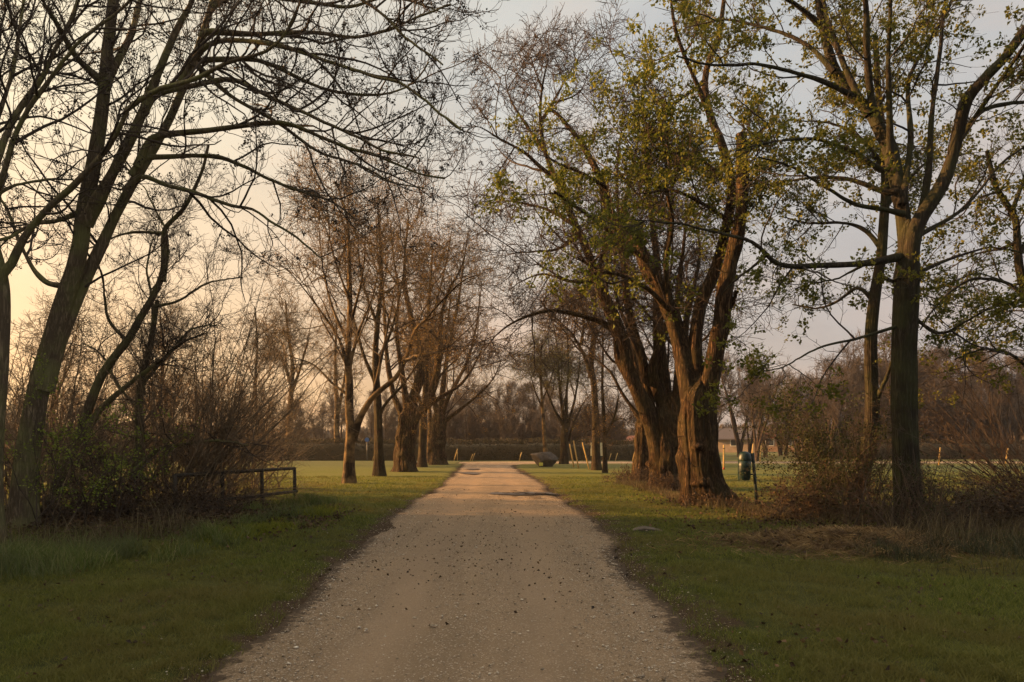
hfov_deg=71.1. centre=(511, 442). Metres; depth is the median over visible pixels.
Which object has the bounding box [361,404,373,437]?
bare tree
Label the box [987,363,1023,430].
bare tree
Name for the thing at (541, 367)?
young tree
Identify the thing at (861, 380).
bare tree
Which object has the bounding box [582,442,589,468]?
wooden stake
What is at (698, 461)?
old lime tree
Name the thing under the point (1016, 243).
maple tree
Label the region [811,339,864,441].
bare tree
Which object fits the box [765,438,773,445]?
window
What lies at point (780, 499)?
bare bush
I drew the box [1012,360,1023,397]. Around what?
bare tree
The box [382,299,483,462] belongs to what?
lime tree
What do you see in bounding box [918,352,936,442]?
bare tree
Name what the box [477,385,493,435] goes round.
bare tree
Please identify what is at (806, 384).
bare tree
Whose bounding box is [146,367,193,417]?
bare tree
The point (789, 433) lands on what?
bare bush
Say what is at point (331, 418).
bare tree
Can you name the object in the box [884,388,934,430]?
bare bush
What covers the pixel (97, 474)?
bare bush
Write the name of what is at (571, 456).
wooden stake
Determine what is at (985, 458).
bare bush
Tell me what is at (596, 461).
lime tree
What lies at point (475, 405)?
bare tree
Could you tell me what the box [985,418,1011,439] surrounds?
bare bush
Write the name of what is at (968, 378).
bare tree
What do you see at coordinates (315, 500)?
long grass
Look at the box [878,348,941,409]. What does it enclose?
bare tree
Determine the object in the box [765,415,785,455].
bare bush
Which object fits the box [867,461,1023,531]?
bramble
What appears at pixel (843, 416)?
bare bush
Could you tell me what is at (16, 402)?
bare tree
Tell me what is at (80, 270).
bare ash tree
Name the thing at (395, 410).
bare tree
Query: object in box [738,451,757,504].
litter bin
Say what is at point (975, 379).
bare tree
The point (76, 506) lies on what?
bramble
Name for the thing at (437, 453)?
pollard lime tree
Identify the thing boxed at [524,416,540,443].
bare bush
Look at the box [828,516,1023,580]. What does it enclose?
long grass
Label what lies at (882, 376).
bare tree
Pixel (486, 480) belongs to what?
gravel path
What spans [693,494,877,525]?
dry grass
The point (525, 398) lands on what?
bare tree
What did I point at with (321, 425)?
bare tree
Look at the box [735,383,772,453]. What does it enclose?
bare tree
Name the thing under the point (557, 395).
bare tree
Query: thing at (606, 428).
young lime tree
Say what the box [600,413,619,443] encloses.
bare bush
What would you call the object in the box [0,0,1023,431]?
sky
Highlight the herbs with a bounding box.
[165,504,348,549]
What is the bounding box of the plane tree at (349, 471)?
[207,125,520,483]
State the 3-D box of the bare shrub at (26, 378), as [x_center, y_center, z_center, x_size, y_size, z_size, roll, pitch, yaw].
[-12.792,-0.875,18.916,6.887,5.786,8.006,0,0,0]
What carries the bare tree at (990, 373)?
on the ground at (329, 469)
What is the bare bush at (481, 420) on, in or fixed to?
on the ground at (329, 469)
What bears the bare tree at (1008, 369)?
on the ground at (329, 469)
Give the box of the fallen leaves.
[3,489,1023,681]
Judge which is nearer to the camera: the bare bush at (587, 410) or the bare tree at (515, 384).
the bare bush at (587, 410)
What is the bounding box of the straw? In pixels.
[613,522,1020,572]
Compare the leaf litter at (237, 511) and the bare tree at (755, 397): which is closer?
the leaf litter at (237, 511)
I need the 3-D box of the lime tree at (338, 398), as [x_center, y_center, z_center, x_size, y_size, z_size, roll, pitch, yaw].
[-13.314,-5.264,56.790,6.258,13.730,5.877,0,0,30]
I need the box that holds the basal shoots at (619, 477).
[601,463,647,482]
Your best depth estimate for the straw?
9.70 m
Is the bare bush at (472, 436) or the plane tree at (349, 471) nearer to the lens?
the plane tree at (349, 471)
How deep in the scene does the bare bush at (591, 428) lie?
62.55 m
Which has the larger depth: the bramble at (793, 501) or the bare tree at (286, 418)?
the bare tree at (286, 418)
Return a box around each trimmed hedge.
[5,436,634,460]
[804,437,1023,458]
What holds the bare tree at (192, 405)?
on the ground at (329, 469)
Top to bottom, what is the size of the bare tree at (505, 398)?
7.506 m
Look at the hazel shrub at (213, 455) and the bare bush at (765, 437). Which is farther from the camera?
the bare bush at (765, 437)
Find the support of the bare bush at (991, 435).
on the ground at (329, 469)
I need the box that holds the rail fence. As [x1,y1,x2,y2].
[172,467,297,508]
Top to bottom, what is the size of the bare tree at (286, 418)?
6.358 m
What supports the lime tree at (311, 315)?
on the ground at (329, 469)
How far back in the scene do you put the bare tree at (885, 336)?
74.66 m
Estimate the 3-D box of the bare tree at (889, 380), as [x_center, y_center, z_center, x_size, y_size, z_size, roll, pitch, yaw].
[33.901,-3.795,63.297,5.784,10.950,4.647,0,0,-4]
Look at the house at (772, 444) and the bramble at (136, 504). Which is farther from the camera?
the house at (772, 444)
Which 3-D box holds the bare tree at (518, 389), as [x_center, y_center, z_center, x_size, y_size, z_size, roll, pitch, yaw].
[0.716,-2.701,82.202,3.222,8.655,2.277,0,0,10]
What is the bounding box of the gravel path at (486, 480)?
[206,463,728,681]
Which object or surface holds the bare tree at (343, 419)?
on the ground at (329, 469)
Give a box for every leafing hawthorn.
[0,352,163,529]
[56,404,199,518]
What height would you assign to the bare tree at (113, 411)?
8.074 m
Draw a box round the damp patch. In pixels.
[489,492,555,494]
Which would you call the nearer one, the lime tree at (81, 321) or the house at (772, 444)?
the lime tree at (81, 321)
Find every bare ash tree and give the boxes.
[0,0,372,538]
[0,0,519,527]
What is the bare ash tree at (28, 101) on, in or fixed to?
on the ground at (329, 469)
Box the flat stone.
[632,526,660,530]
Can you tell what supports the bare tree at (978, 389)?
on the ground at (329, 469)
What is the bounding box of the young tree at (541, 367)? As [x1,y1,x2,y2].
[500,321,583,451]
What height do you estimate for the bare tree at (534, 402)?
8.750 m
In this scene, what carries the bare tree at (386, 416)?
on the ground at (329, 469)
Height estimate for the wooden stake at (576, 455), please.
1.717 m
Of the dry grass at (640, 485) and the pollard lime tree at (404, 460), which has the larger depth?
the pollard lime tree at (404, 460)
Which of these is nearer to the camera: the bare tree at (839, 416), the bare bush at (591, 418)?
the bare tree at (839, 416)
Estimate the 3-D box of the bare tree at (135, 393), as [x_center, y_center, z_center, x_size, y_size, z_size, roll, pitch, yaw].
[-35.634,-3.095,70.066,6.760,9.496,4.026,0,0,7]
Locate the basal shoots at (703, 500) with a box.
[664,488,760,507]
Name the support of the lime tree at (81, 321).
on the ground at (329, 469)
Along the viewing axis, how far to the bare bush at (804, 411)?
63.90 m
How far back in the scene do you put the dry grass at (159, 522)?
10.12 m
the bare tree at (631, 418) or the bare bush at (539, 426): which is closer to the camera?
the bare bush at (539, 426)
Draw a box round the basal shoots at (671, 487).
[624,466,679,492]
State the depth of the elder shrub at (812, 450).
13.96 m
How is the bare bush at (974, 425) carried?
on the ground at (329, 469)
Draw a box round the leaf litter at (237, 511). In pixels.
[5,493,1023,563]
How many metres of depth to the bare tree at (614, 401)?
72.95 m
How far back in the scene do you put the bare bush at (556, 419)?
61.72 m
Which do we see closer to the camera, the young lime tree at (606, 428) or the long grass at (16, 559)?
the long grass at (16, 559)
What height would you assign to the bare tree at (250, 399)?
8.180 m
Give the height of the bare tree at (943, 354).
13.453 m
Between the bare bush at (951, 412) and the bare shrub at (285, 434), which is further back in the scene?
the bare bush at (951, 412)
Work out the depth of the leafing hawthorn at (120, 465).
12.07 m
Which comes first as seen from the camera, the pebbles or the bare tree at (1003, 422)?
the pebbles
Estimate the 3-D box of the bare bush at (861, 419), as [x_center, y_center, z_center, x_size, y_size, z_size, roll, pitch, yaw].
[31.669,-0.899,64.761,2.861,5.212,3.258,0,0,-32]
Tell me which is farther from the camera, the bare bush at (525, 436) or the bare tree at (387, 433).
the bare tree at (387, 433)
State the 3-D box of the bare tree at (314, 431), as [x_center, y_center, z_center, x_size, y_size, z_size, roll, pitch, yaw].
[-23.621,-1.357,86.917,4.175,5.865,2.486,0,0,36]
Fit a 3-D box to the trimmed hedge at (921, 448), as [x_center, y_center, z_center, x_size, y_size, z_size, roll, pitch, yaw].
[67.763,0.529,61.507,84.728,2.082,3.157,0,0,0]
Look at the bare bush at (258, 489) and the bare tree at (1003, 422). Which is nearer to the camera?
the bare bush at (258, 489)
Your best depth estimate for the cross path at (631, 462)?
50.67 m
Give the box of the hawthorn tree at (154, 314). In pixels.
[47,177,302,508]
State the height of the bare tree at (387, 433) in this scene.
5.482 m
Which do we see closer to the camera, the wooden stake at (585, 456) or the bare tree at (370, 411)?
the wooden stake at (585, 456)
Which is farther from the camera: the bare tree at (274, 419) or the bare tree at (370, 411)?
the bare tree at (370, 411)
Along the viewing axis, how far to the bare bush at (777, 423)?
73.51 m
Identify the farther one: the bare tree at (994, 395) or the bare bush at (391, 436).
the bare bush at (391, 436)
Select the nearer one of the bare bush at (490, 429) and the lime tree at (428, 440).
the lime tree at (428, 440)
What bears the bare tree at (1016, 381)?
on the ground at (329, 469)
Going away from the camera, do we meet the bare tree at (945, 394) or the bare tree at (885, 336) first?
the bare tree at (885, 336)
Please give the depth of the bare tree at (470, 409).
73.47 m
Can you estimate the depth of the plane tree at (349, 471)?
24.55 m
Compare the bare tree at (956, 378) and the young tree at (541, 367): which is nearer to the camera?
the young tree at (541, 367)
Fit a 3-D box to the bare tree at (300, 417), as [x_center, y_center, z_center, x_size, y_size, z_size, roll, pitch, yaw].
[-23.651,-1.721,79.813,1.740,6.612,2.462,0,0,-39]
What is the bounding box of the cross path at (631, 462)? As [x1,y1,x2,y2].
[459,461,1021,462]
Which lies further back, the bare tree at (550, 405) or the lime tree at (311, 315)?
the bare tree at (550, 405)
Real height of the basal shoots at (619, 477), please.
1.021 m
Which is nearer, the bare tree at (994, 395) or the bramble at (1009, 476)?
the bramble at (1009, 476)
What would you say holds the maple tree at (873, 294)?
on the ground at (329, 469)
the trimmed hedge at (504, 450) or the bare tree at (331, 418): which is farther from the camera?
the bare tree at (331, 418)
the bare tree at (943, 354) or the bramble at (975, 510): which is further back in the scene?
the bare tree at (943, 354)
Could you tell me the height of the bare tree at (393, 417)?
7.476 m
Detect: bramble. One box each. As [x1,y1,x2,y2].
[40,455,142,521]
[61,456,213,520]
[118,466,271,517]
[204,476,284,508]
[728,463,925,524]
[824,451,1023,530]
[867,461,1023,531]
[927,457,1023,527]
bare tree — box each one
[5,400,21,433]
[6,383,59,425]
[31,125,268,509]
[47,378,93,427]
[84,386,131,434]
[113,363,174,442]
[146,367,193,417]
[180,380,203,425]
[181,357,231,425]
[222,378,284,438]
[262,400,280,435]
[278,397,300,434]
[293,401,304,435]
[302,407,327,443]
[314,400,329,437]
[317,385,366,442]
[325,397,339,434]
[340,394,355,430]
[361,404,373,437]
[365,390,373,440]
[381,390,397,438]
[383,412,395,439]
[387,384,408,430]
[389,397,401,432]
[431,385,460,415]
[446,400,458,433]
[454,362,479,439]
[462,397,476,431]
[464,386,482,426]
[474,380,486,443]
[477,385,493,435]
[483,379,503,423]
[494,379,522,430]
[505,379,518,415]
[509,382,537,440]
[510,381,524,420]
[522,382,536,443]
[524,380,541,425]
[535,380,555,422]
[543,384,556,424]
[545,391,559,429]
[556,385,570,414]
[598,386,628,423]
[626,397,636,431]
[702,338,784,456]
[717,388,734,430]
[727,349,806,460]
[735,361,777,456]
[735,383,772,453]
[764,373,801,454]
[771,360,832,450]
[771,367,813,455]
[796,362,864,458]
[796,380,842,439]
[797,369,834,423]
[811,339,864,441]
[823,327,886,441]
[862,340,936,437]
[877,330,891,412]
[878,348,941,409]
[878,357,890,439]
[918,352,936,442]
[920,356,945,415]
[923,346,949,441]
[929,347,951,403]
[939,346,958,438]
[940,353,977,439]
[940,361,956,403]
[953,352,978,433]
[958,351,1004,439]
[960,344,987,409]
[964,348,1023,458]
[973,344,1007,406]
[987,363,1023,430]
[1000,355,1018,440]
[1006,354,1023,432]
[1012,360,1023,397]
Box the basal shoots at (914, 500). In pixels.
[822,436,1005,532]
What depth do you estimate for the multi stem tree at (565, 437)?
47.27 m
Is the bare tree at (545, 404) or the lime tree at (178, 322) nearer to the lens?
the lime tree at (178, 322)
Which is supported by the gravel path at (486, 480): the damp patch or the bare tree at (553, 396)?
the damp patch
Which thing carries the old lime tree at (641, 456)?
on the ground at (329, 469)
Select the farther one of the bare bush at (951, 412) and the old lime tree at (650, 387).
the bare bush at (951, 412)
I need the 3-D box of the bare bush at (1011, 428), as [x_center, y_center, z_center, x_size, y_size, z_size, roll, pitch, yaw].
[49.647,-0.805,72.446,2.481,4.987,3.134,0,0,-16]
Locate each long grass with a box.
[0,499,328,582]
[223,490,358,510]
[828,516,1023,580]
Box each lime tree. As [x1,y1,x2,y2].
[10,278,125,443]
[105,282,210,422]
[226,282,308,457]
[238,258,337,441]
[279,126,478,475]
[295,295,383,443]
[319,153,530,471]
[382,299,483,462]
[384,210,505,466]
[394,199,532,464]
[410,0,793,490]
[473,0,807,505]
[510,228,640,469]
[523,156,774,480]
[559,301,637,472]
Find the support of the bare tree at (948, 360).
on the ground at (329, 469)
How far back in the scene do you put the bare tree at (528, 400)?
77.35 m
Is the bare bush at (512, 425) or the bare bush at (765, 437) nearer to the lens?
the bare bush at (512, 425)
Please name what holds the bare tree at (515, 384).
on the ground at (329, 469)
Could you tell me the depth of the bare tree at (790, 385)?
76.23 m
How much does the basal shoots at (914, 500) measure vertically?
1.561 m
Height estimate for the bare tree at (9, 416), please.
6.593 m
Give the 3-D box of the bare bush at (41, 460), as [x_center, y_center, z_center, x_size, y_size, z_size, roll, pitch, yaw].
[-8.085,-0.277,12.346,3.464,3.195,4.347,0,0,40]
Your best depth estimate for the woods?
146.78 m
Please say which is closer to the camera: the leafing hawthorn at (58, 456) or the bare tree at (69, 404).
the leafing hawthorn at (58, 456)
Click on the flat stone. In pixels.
(641, 528)
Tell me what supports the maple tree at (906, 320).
on the ground at (329, 469)
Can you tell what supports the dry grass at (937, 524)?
on the ground at (329, 469)
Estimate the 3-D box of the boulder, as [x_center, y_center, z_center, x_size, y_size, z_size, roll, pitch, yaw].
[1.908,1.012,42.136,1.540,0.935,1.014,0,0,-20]
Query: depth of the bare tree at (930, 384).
81.76 m
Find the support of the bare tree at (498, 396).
on the ground at (329, 469)
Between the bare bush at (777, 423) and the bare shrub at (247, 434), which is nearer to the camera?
the bare shrub at (247, 434)
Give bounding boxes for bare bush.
[4,323,169,517]
[6,372,202,511]
[156,429,326,505]
[298,426,314,442]
[389,430,395,444]
[401,405,427,437]
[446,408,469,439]
[446,412,460,442]
[460,409,486,442]
[468,416,491,443]
[481,407,505,444]
[487,410,519,441]
[516,417,532,440]
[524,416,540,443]
[527,409,550,440]
[541,413,560,443]
[546,404,579,439]
[568,415,584,444]
[573,403,601,443]
[578,404,601,442]
[586,415,605,441]
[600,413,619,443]
[612,417,629,441]
[750,414,775,457]
[756,461,857,515]
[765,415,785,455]
[771,418,791,455]
[778,409,806,454]
[779,313,1023,502]
[784,396,822,453]
[803,405,942,512]
[823,408,848,439]
[844,407,864,437]
[845,444,1023,528]
[857,395,891,441]
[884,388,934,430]
[932,392,973,440]
[942,399,985,442]
[967,408,999,440]
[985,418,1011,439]
[996,414,1023,443]
[1003,396,1023,443]
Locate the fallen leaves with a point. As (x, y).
(714, 650)
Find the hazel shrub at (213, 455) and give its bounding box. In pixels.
[75,213,393,509]
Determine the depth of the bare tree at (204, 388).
69.14 m
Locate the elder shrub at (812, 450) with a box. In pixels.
[729,376,928,509]
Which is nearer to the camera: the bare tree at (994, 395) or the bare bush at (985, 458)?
the bare bush at (985, 458)
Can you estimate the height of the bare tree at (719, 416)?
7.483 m
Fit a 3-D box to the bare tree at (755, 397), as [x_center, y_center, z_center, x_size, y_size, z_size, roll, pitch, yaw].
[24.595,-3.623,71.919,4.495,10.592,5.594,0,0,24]
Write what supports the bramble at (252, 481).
on the ground at (329, 469)
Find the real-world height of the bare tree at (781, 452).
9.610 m
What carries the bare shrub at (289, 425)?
on the ground at (329, 469)
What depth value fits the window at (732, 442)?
101.75 m
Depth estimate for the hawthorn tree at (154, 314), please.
13.90 m
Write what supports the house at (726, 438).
on the ground at (329, 469)
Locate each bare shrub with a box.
[4,285,275,510]
[4,305,136,499]
[4,315,193,499]
[16,312,361,493]
[51,282,262,499]
[77,265,367,501]
[176,371,341,488]
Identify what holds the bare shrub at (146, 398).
on the ground at (329, 469)
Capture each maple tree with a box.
[556,0,1023,525]
[749,0,1023,508]
[885,54,1023,416]
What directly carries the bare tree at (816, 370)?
on the ground at (329, 469)
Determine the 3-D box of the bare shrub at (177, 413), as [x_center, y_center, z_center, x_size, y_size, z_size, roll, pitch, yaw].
[-8.782,-1.049,14.960,8.807,5.032,6.283,0,0,0]
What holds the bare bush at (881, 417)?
on the ground at (329, 469)
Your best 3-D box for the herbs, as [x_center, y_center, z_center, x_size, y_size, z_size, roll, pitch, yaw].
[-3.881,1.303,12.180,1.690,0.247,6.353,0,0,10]
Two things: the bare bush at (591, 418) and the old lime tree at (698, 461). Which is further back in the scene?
the bare bush at (591, 418)
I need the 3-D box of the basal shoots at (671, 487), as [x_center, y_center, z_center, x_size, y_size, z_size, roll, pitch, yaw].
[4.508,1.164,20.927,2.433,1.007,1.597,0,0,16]
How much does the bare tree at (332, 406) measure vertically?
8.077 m
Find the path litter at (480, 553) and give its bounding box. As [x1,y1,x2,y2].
[328,489,640,646]
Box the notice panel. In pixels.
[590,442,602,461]
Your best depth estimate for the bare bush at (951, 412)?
68.83 m
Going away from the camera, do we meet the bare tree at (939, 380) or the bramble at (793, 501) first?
the bramble at (793, 501)
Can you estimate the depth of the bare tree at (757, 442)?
56.05 m
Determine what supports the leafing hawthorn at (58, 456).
on the ground at (329, 469)
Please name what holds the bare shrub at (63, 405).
on the ground at (329, 469)
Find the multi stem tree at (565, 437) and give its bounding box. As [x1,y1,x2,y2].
[515,273,618,463]
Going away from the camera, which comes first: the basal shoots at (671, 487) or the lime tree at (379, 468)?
the basal shoots at (671, 487)
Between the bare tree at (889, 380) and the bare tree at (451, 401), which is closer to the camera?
the bare tree at (889, 380)
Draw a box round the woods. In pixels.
[10,419,1023,444]
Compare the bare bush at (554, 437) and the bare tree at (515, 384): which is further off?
the bare tree at (515, 384)
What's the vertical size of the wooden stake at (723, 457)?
1.465 m
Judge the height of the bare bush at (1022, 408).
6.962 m
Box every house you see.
[718,428,757,452]
[761,429,807,451]
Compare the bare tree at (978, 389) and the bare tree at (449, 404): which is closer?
the bare tree at (978, 389)
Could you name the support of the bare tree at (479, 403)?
on the ground at (329, 469)
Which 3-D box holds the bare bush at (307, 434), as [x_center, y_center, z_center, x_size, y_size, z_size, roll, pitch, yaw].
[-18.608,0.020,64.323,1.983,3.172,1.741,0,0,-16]
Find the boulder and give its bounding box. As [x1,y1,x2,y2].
[531,452,557,466]
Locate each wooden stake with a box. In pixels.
[569,444,574,467]
[573,441,578,467]
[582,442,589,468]
[723,445,724,469]
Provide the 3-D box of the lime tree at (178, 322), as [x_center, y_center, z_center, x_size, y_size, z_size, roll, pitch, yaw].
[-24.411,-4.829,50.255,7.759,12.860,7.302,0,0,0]
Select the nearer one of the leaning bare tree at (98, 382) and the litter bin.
the leaning bare tree at (98, 382)
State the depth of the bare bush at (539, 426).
69.27 m
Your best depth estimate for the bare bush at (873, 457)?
13.65 m
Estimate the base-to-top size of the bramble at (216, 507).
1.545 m
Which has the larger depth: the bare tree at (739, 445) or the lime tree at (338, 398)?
the bare tree at (739, 445)
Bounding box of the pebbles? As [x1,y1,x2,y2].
[151,493,799,681]
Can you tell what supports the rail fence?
on the ground at (329, 469)
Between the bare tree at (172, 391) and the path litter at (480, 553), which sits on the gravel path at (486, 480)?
the path litter at (480, 553)
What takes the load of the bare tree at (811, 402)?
on the ground at (329, 469)
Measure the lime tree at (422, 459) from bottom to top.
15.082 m
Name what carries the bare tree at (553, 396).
on the ground at (329, 469)
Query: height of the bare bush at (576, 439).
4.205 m
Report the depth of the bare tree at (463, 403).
66.59 m
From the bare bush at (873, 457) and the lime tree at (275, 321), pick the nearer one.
the bare bush at (873, 457)
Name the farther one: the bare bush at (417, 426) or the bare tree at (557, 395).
the bare tree at (557, 395)
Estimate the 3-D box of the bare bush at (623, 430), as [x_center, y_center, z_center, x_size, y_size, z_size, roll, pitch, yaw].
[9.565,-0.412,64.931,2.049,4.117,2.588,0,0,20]
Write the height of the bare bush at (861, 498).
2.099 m
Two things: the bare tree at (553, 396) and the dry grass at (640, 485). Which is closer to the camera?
the dry grass at (640, 485)
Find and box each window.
[730,440,735,445]
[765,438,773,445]
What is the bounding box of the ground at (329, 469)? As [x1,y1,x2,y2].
[0,452,1023,681]
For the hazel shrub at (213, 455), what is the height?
5.783 m
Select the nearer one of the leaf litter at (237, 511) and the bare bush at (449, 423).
the leaf litter at (237, 511)
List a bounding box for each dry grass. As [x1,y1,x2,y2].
[0,491,232,548]
[610,479,739,508]
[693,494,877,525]
[840,499,1023,560]

